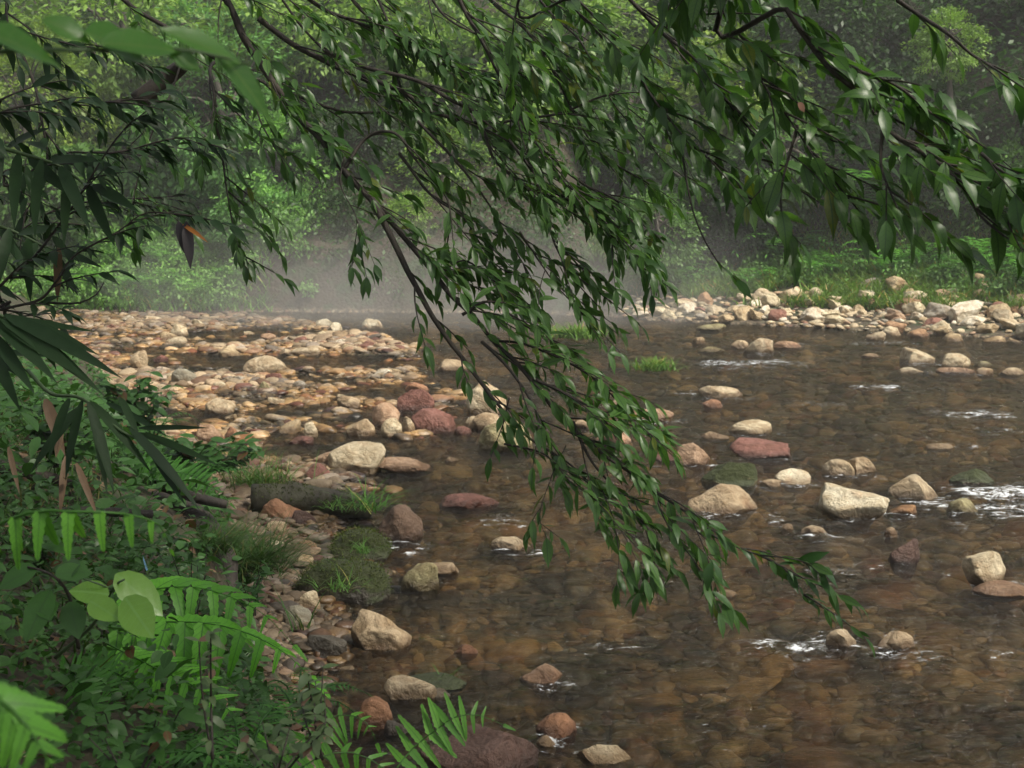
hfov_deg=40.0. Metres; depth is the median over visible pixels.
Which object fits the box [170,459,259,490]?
fern
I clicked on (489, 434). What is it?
boulder
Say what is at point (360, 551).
grass tuft
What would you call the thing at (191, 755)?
fern
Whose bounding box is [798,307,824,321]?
stone
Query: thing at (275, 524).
stone
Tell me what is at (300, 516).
rock
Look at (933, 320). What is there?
stone
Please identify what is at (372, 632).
boulder
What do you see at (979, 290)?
stone
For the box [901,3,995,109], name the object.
tree
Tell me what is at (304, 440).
rock
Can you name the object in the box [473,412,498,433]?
rock
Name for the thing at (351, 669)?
stone
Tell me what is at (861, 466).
rock
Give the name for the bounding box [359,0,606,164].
tree
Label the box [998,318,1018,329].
stone
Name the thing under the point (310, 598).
rock
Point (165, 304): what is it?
grass
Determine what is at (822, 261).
fern
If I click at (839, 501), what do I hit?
boulder
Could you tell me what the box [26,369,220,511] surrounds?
bamboo
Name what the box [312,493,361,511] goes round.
grass tuft
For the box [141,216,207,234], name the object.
fern
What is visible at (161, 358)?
rock
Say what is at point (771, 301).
stone
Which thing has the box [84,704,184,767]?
herb
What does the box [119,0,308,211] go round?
tree
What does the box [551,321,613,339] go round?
grass tuft
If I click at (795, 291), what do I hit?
stone
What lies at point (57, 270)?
dead leaf
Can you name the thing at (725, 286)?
grass
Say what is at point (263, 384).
rock
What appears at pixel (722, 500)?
boulder
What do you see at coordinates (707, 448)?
stone
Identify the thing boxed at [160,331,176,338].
stone
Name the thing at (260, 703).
fern
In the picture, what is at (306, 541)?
stone
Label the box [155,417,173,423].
stone
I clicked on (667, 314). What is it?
stone
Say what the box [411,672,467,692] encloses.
mossy boulder
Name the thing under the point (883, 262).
fern
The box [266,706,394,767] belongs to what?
fern
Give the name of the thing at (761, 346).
rock
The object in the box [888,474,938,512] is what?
boulder
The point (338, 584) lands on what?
grass tuft
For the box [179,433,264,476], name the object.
herb
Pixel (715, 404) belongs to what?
rock
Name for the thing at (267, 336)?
rock
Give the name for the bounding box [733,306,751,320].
stone
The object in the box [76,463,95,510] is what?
dead leaf
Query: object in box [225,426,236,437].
rock
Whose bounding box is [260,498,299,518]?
boulder
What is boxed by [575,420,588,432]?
rock
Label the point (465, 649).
rock
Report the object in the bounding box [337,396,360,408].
rock
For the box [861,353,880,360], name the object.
rock
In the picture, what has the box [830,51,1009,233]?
tree
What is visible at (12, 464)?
dead leaf
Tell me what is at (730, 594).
rock
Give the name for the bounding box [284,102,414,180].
tree
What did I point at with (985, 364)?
rock
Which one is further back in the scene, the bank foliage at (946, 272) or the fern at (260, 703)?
the bank foliage at (946, 272)
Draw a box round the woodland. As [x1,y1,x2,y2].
[0,0,1023,195]
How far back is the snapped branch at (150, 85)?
4.49 m
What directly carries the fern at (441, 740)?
on the riverbed and banks
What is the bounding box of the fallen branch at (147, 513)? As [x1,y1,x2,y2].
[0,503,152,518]
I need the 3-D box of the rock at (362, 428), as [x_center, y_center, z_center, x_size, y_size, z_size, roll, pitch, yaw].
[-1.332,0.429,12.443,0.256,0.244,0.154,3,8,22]
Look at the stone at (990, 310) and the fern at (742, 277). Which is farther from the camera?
the fern at (742, 277)
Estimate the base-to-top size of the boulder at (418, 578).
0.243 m
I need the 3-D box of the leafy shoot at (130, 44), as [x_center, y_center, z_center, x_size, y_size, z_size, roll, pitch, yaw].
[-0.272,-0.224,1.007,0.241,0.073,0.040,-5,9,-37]
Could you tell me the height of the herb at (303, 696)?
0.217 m
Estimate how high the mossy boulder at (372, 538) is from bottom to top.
0.304 m
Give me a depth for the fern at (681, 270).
27.57 m
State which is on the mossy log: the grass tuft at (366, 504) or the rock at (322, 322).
the grass tuft at (366, 504)
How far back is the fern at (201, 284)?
27.19 m
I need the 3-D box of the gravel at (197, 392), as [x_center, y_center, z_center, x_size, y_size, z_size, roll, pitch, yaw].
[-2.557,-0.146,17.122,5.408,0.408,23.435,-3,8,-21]
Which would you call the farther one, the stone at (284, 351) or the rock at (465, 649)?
the stone at (284, 351)
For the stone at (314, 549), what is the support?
on the riverbed and banks
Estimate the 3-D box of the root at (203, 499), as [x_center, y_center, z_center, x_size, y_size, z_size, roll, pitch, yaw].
[-1.665,0.436,6.322,0.859,0.202,0.131,2,7,16]
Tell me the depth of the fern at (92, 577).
3.97 m
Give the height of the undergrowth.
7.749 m
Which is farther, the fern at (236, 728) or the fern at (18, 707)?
the fern at (236, 728)
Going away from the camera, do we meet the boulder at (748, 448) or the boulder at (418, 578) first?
the boulder at (418, 578)
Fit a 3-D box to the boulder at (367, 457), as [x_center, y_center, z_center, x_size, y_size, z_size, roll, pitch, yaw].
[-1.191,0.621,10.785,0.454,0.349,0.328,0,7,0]
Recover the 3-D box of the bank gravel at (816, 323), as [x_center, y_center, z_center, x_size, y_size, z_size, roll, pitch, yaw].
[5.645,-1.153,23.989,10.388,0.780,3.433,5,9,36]
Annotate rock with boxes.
[130,350,147,367]
[153,355,168,362]
[156,384,174,391]
[165,336,187,343]
[170,324,187,337]
[171,368,196,381]
[195,424,223,440]
[205,398,235,416]
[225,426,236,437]
[259,381,269,387]
[260,333,276,339]
[265,373,281,377]
[283,605,314,627]
[288,436,313,447]
[290,347,320,357]
[292,510,317,523]
[298,590,320,608]
[304,421,317,442]
[305,463,329,478]
[311,452,329,463]
[316,319,331,325]
[327,322,341,330]
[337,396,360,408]
[346,419,374,440]
[362,319,382,331]
[371,402,399,428]
[380,418,401,438]
[384,720,408,746]
[402,416,414,431]
[405,382,428,392]
[434,688,451,705]
[437,359,465,375]
[444,457,457,465]
[453,644,477,662]
[454,426,471,437]
[464,416,476,432]
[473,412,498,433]
[536,735,555,755]
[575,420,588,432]
[655,454,675,465]
[692,337,704,347]
[696,323,725,333]
[698,347,724,354]
[699,431,728,442]
[702,399,722,412]
[715,589,736,600]
[731,340,748,352]
[742,338,773,361]
[760,479,781,492]
[773,341,801,351]
[780,523,793,535]
[800,525,827,543]
[821,459,854,484]
[825,629,855,659]
[850,457,875,485]
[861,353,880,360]
[866,331,885,344]
[884,527,896,544]
[888,538,919,581]
[899,347,934,370]
[899,367,923,376]
[926,443,952,452]
[940,353,970,368]
[947,498,978,523]
[973,361,992,369]
[976,367,992,379]
[998,367,1023,378]
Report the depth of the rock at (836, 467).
10.52 m
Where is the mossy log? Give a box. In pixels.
[250,480,374,518]
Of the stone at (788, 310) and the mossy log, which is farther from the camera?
the stone at (788, 310)
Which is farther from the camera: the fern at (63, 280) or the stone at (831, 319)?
the fern at (63, 280)
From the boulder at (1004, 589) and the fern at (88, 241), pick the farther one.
the fern at (88, 241)
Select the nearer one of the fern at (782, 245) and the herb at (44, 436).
the herb at (44, 436)
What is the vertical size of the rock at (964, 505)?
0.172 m
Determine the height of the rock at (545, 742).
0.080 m
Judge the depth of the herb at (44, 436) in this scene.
5.21 m
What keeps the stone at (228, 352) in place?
on the riverbed and banks
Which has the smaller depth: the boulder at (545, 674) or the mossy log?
the boulder at (545, 674)
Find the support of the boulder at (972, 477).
in the water
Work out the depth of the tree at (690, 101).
29.59 m
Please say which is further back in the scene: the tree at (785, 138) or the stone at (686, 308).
the tree at (785, 138)
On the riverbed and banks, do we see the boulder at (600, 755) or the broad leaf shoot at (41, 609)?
the broad leaf shoot at (41, 609)
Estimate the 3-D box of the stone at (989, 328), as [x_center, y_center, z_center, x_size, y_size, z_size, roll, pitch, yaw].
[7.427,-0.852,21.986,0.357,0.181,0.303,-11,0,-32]
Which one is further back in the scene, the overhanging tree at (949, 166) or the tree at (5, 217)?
the tree at (5, 217)
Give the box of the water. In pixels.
[75,311,1023,767]
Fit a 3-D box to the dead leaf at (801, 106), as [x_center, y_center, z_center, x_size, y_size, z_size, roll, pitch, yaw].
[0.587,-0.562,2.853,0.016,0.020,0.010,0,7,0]
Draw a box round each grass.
[0,144,302,311]
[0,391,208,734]
[587,158,1023,310]
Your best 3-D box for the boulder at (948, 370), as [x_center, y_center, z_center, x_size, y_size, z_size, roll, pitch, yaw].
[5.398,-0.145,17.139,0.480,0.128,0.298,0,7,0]
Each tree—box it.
[0,0,233,170]
[0,13,111,241]
[0,135,126,275]
[11,61,138,168]
[74,88,257,235]
[100,0,874,656]
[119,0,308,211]
[199,163,321,256]
[200,0,405,91]
[205,102,351,230]
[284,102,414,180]
[297,0,494,100]
[300,186,377,239]
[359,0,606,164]
[375,186,443,238]
[382,110,500,194]
[482,129,591,185]
[484,0,676,89]
[490,0,1023,303]
[566,123,687,248]
[573,53,684,221]
[611,182,710,298]
[613,0,753,97]
[628,150,803,263]
[645,21,827,158]
[707,91,854,251]
[723,0,927,98]
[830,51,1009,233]
[901,0,1023,57]
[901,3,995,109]
[927,128,1023,234]
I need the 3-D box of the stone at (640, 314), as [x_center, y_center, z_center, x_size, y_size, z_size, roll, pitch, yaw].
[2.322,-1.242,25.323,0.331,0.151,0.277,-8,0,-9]
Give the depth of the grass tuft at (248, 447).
11.05 m
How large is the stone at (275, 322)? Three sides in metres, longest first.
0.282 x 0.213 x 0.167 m
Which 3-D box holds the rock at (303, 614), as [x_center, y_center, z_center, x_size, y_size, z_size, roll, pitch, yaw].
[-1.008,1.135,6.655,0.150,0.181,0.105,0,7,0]
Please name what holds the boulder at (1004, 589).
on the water
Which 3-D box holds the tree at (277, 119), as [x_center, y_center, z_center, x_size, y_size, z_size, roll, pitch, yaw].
[-4.896,-3.755,29.489,3.210,4.340,3.308,-3,8,-21]
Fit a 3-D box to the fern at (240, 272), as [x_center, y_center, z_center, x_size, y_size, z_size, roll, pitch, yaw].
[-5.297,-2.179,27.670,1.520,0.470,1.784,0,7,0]
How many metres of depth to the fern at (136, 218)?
29.20 m
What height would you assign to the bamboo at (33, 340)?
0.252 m
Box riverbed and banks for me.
[0,0,1023,767]
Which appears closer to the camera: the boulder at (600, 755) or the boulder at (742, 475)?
the boulder at (600, 755)
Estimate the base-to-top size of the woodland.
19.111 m
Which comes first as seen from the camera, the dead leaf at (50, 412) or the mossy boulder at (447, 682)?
the dead leaf at (50, 412)
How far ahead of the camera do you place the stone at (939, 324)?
22.33 m
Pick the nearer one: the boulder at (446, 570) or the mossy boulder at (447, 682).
the mossy boulder at (447, 682)
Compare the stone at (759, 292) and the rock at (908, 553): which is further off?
the stone at (759, 292)
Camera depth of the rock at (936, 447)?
11.77 m
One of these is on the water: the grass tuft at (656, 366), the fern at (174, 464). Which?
the grass tuft at (656, 366)
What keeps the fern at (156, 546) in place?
on the riverbed and banks
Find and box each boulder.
[243,355,286,373]
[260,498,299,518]
[291,552,394,608]
[306,635,346,657]
[327,521,394,563]
[328,441,385,476]
[351,609,411,662]
[352,696,392,744]
[377,504,423,549]
[379,457,433,477]
[383,675,436,711]
[397,389,433,415]
[400,562,438,600]
[411,408,455,435]
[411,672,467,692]
[420,724,538,767]
[433,562,458,580]
[439,493,498,514]
[466,382,505,416]
[478,421,532,464]
[490,536,532,556]
[519,663,562,691]
[536,712,576,752]
[576,744,634,767]
[594,432,631,451]
[633,409,673,427]
[676,443,709,478]
[684,483,757,529]
[699,386,742,404]
[701,462,757,495]
[728,419,771,438]
[729,437,791,466]
[774,468,810,493]
[818,482,889,533]
[877,631,915,660]
[883,504,917,522]
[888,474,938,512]
[936,367,974,377]
[949,469,993,491]
[961,551,1005,601]
[971,580,1023,602]
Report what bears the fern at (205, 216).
on the riverbed and banks
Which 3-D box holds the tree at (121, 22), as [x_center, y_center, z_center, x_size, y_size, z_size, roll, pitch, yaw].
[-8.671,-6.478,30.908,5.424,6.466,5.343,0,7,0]
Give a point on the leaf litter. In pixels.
(285, 671)
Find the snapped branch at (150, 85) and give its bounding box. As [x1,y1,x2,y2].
[130,62,187,109]
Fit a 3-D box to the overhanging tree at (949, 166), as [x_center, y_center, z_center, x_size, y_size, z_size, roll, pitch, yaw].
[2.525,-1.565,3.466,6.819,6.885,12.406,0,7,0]
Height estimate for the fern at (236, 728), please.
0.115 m
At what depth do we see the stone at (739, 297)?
26.09 m
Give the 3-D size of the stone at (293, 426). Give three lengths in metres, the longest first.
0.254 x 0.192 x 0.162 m
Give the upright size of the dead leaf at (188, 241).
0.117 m
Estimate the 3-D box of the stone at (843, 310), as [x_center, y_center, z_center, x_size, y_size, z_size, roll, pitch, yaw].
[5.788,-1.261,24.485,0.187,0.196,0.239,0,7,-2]
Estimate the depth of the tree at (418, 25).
30.56 m
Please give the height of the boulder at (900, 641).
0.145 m
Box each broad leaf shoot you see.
[0,559,92,648]
[54,570,162,658]
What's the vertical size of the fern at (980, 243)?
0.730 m
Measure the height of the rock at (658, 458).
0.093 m
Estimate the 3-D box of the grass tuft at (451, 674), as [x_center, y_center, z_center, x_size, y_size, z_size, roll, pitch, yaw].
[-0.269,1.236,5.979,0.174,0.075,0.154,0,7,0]
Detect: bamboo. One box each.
[0,127,138,245]
[0,225,102,300]
[0,313,122,409]
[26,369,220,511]
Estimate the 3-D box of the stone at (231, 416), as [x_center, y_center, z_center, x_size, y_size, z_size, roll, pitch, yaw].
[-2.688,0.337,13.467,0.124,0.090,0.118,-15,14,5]
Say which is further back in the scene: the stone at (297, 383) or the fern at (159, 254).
the fern at (159, 254)
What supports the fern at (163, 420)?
on the ground cover at (167, 666)
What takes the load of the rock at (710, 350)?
in the water
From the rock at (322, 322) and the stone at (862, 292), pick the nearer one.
the rock at (322, 322)
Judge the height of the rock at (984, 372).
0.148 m
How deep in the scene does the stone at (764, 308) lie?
24.92 m
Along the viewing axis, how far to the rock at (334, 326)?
22.54 m
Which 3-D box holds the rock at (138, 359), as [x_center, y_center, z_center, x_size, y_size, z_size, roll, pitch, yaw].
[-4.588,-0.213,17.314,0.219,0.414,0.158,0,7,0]
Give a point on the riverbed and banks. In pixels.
(334, 298)
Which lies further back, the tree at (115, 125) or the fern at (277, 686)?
the tree at (115, 125)
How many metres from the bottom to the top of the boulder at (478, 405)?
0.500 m
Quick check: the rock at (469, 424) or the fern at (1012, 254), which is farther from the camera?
the fern at (1012, 254)
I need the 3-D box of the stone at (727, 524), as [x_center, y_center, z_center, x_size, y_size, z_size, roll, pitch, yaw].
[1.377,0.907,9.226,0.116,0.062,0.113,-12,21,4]
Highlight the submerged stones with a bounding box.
[320,319,1023,767]
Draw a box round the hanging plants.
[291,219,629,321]
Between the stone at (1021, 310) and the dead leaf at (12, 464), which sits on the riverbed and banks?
the stone at (1021, 310)
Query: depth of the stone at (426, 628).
6.86 m
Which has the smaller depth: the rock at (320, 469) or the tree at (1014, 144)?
the rock at (320, 469)
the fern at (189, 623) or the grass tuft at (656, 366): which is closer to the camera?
the fern at (189, 623)
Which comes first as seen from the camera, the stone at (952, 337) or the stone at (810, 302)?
the stone at (952, 337)
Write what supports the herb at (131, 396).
on the riverbed and banks
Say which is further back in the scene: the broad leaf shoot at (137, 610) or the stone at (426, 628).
the stone at (426, 628)
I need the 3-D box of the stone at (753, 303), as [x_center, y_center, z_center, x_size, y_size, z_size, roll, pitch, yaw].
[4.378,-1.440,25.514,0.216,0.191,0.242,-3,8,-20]
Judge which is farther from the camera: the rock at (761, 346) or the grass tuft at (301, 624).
the rock at (761, 346)
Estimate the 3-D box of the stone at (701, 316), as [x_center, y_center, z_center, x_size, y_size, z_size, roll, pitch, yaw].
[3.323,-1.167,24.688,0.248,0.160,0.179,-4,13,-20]
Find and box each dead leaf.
[7,447,19,493]
[43,399,64,454]
[53,248,62,301]
[54,434,63,456]
[59,456,67,514]
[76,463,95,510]
[176,221,184,253]
[182,221,193,268]
[183,224,206,241]
[798,102,804,111]
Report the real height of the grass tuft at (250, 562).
0.330 m
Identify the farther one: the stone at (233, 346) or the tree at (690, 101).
the tree at (690, 101)
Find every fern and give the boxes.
[0,509,174,569]
[0,682,67,767]
[5,415,146,462]
[20,270,92,294]
[46,557,114,603]
[51,647,154,735]
[53,229,131,254]
[71,268,163,292]
[78,237,164,260]
[94,535,175,567]
[95,716,259,767]
[96,208,176,228]
[100,576,330,742]
[111,269,210,297]
[125,243,208,267]
[132,452,235,508]
[136,700,329,767]
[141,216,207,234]
[145,401,201,437]
[163,280,223,299]
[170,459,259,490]
[186,208,228,234]
[201,263,258,280]
[214,237,261,254]
[240,685,357,735]
[255,667,372,715]
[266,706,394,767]
[386,692,515,767]
[625,263,714,285]
[668,236,744,263]
[721,267,779,284]
[726,226,842,259]
[776,250,866,275]
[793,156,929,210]
[828,240,928,272]
[885,242,956,267]
[915,257,997,277]
[931,236,1015,272]
[966,252,1023,281]
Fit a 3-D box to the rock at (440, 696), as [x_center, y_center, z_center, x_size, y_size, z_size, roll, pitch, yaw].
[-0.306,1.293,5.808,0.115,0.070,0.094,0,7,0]
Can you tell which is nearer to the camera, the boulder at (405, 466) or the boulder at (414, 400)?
the boulder at (405, 466)
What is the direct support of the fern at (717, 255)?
on the riverbed and banks
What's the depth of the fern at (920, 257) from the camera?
26.23 m
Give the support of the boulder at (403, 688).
in the water
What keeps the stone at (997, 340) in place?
on the bank gravel at (816, 323)
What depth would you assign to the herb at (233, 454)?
7.28 m
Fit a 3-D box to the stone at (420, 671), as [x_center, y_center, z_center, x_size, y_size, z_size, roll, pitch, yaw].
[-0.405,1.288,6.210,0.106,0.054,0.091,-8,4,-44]
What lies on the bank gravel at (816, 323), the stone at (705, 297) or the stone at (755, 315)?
the stone at (755, 315)
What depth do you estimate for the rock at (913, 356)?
18.13 m
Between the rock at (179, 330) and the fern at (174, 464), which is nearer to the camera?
the fern at (174, 464)
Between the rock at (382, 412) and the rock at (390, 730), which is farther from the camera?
the rock at (382, 412)
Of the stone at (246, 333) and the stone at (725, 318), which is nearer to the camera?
the stone at (246, 333)
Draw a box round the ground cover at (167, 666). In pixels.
[0,337,313,767]
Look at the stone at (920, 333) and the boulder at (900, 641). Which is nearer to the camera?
the boulder at (900, 641)
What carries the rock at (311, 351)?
on the gravel at (197, 392)
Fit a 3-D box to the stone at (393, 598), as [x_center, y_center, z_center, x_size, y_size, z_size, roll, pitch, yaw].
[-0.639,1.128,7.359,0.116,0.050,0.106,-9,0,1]
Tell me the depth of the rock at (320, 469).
10.20 m
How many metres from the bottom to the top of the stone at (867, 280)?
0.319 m
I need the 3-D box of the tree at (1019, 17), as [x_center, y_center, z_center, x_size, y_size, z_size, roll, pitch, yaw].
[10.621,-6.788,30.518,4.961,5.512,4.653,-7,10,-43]
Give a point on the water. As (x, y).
(935, 501)
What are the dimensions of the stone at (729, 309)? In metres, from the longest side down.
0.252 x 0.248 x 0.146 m
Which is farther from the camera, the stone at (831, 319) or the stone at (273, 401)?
the stone at (831, 319)
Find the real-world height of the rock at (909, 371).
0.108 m
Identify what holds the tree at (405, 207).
on the riverbed and banks
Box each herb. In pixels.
[0,507,84,570]
[3,392,121,468]
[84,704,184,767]
[91,371,183,430]
[118,432,260,479]
[153,541,215,613]
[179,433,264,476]
[185,628,226,759]
[224,560,274,615]
[236,714,332,767]
[285,663,337,759]
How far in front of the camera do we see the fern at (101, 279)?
27.33 m
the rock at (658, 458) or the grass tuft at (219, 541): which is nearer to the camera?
the grass tuft at (219, 541)
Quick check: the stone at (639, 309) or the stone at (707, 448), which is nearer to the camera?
the stone at (707, 448)
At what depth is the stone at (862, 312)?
24.16 m
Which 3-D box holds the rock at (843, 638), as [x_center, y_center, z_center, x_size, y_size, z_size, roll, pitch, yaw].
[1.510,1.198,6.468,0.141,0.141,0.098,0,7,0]
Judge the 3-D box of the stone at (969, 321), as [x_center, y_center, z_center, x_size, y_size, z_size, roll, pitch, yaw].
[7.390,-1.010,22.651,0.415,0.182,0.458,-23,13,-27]
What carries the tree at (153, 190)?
on the riverbed and banks
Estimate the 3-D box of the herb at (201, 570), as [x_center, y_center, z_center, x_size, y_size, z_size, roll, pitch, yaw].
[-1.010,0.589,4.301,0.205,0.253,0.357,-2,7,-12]
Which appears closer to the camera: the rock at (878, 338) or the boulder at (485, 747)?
the boulder at (485, 747)
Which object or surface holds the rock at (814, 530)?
on the submerged stones
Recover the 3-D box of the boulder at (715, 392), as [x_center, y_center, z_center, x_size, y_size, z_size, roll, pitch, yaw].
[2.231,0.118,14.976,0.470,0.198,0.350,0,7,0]
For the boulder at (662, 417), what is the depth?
13.27 m
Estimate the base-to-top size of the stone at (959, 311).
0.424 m
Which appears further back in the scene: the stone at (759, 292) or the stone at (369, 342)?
the stone at (759, 292)
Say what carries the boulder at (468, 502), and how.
in the water
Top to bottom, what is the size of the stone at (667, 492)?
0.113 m
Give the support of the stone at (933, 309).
on the riverbed and banks
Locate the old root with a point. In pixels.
(196, 512)
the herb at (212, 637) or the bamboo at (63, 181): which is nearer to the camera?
the herb at (212, 637)
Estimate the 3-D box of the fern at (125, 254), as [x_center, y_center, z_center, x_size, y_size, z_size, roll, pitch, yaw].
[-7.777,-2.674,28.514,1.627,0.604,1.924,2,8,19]
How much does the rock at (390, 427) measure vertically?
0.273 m
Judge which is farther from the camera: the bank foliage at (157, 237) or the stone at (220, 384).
the bank foliage at (157, 237)
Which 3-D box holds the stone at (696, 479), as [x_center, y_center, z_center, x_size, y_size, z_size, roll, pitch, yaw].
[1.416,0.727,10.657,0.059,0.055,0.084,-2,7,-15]
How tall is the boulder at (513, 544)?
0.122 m
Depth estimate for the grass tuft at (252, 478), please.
9.82 m
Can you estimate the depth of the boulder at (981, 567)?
7.54 m
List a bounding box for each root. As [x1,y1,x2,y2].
[0,459,82,488]
[83,460,227,507]
[138,486,238,592]
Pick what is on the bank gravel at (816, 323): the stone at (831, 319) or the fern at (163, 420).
the stone at (831, 319)
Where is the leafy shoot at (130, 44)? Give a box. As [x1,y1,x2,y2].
[0,14,274,128]
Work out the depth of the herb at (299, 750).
2.36 m
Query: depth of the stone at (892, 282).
25.30 m
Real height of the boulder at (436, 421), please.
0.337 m
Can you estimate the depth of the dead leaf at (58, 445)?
3.88 m
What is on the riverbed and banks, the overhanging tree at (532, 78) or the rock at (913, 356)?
the overhanging tree at (532, 78)
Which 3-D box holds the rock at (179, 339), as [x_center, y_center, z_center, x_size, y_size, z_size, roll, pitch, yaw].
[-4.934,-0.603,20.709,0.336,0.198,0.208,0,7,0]
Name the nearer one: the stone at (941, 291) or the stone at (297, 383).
the stone at (297, 383)
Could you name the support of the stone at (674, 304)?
on the riverbed and banks
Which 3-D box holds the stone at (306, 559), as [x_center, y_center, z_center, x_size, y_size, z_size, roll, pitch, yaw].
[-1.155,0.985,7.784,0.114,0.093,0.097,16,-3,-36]
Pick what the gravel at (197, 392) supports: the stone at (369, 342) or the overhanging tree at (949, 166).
the stone at (369, 342)
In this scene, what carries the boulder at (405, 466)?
on the riverbed and banks
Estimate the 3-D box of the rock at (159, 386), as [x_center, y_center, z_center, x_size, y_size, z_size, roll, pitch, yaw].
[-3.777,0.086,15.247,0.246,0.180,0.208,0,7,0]
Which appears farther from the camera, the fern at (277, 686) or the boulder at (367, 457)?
the boulder at (367, 457)
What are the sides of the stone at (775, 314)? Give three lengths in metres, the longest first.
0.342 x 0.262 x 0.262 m
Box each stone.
[122,315,133,320]
[144,316,160,319]
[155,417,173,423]
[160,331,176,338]
[192,319,201,323]
[213,382,225,386]
[218,347,239,360]
[222,344,235,348]
[224,414,236,420]
[241,331,254,335]
[266,521,286,534]
[267,319,278,326]
[267,397,285,405]
[279,349,290,354]
[279,419,301,435]
[293,380,308,387]
[296,554,313,565]
[297,405,306,410]
[298,540,316,546]
[310,547,320,553]
[332,372,345,379]
[335,394,345,399]
[340,665,356,674]
[363,341,373,344]
[375,369,390,373]
[388,594,399,601]
[399,358,414,361]
[409,668,429,675]
[410,639,433,654]
[418,623,433,633]
[439,614,459,625]
[632,307,647,312]
[632,311,649,317]
[654,306,665,314]
[660,309,676,320]
[663,488,686,503]
[669,476,684,488]
[672,299,695,308]
[677,302,696,314]
[694,307,705,311]
[694,476,700,483]
[695,313,708,319]
[697,292,713,304]
[701,442,715,453]
[707,305,724,312]
[716,314,734,322]
[720,520,730,528]
[726,305,738,311]
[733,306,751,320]
[736,293,749,301]
[747,299,761,305]
[749,309,763,320]
[752,288,777,299]
[759,305,769,311]
[760,295,780,306]
[767,309,786,320]
[779,286,802,301]
[783,308,792,312]
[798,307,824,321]
[804,298,815,305]
[809,287,822,298]
[821,310,840,316]
[824,315,847,323]
[825,296,842,305]
[828,299,843,309]
[834,305,851,311]
[839,306,850,313]
[853,304,863,311]
[857,309,866,314]
[858,290,871,299]
[859,277,880,289]
[866,298,878,309]
[882,326,901,344]
[884,309,905,319]
[885,276,908,292]
[885,321,906,334]
[894,297,922,310]
[902,301,925,314]
[903,291,927,303]
[908,328,928,344]
[910,312,923,319]
[922,317,941,325]
[923,302,950,317]
[929,320,951,331]
[933,326,949,336]
[936,289,949,296]
[937,332,964,348]
[947,300,983,321]
[959,316,986,325]
[969,273,984,285]
[972,289,987,299]
[976,323,998,332]
[982,336,1006,349]
[986,303,1013,320]
[990,309,1013,321]
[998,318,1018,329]
[1005,338,1021,349]
[1010,305,1020,312]
[1014,294,1023,306]
[1015,323,1023,340]
[1018,306,1023,315]
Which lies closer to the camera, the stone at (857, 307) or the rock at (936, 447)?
the rock at (936, 447)
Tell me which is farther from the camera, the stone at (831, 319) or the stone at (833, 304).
the stone at (833, 304)
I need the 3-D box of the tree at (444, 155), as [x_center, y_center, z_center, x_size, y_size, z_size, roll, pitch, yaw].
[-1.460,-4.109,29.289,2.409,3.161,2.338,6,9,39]
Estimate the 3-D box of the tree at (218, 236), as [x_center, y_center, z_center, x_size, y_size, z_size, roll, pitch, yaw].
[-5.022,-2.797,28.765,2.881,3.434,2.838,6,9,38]
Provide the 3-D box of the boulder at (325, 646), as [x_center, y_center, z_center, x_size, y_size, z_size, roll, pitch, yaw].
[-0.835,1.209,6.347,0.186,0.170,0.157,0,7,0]
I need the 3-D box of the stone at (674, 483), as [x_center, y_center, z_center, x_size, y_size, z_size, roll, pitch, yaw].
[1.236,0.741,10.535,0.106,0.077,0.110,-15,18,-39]
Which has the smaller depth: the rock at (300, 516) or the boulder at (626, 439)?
the rock at (300, 516)
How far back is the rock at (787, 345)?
20.20 m
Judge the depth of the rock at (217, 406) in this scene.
13.74 m
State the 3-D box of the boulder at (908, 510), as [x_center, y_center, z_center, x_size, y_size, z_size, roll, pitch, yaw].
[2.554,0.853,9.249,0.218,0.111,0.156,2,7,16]
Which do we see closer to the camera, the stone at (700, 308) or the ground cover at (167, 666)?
the ground cover at (167, 666)
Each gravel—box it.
[37,306,533,739]
[618,284,1023,353]
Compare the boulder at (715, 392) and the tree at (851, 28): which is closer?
the boulder at (715, 392)
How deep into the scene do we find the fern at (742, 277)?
26.88 m
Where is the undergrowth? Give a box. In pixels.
[2,0,1023,294]
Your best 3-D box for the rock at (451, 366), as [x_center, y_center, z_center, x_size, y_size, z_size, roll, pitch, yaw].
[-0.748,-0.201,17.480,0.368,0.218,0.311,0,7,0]
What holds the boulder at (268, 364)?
on the riverbed and banks
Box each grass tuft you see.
[171,508,285,558]
[208,447,327,492]
[213,498,360,588]
[221,439,277,461]
[267,584,331,631]
[298,564,376,593]
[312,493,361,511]
[327,472,414,513]
[347,534,385,555]
[433,665,463,677]
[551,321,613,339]
[619,352,688,371]
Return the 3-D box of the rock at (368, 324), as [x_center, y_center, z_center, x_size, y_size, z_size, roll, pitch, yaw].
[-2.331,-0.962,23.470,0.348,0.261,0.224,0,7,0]
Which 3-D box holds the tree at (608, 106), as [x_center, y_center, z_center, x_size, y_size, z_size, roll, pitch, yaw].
[2.485,-5.227,30.141,2.662,3.862,2.746,-1,7,-6]
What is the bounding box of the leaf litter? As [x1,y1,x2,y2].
[0,426,334,760]
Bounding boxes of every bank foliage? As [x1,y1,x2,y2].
[0,103,337,312]
[609,177,1023,301]
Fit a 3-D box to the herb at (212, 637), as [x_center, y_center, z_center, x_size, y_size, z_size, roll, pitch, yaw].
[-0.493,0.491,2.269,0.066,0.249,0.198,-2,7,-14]
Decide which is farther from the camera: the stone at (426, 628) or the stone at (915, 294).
the stone at (915, 294)
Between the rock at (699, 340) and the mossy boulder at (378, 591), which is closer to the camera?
the mossy boulder at (378, 591)
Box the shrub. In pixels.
[0,0,250,374]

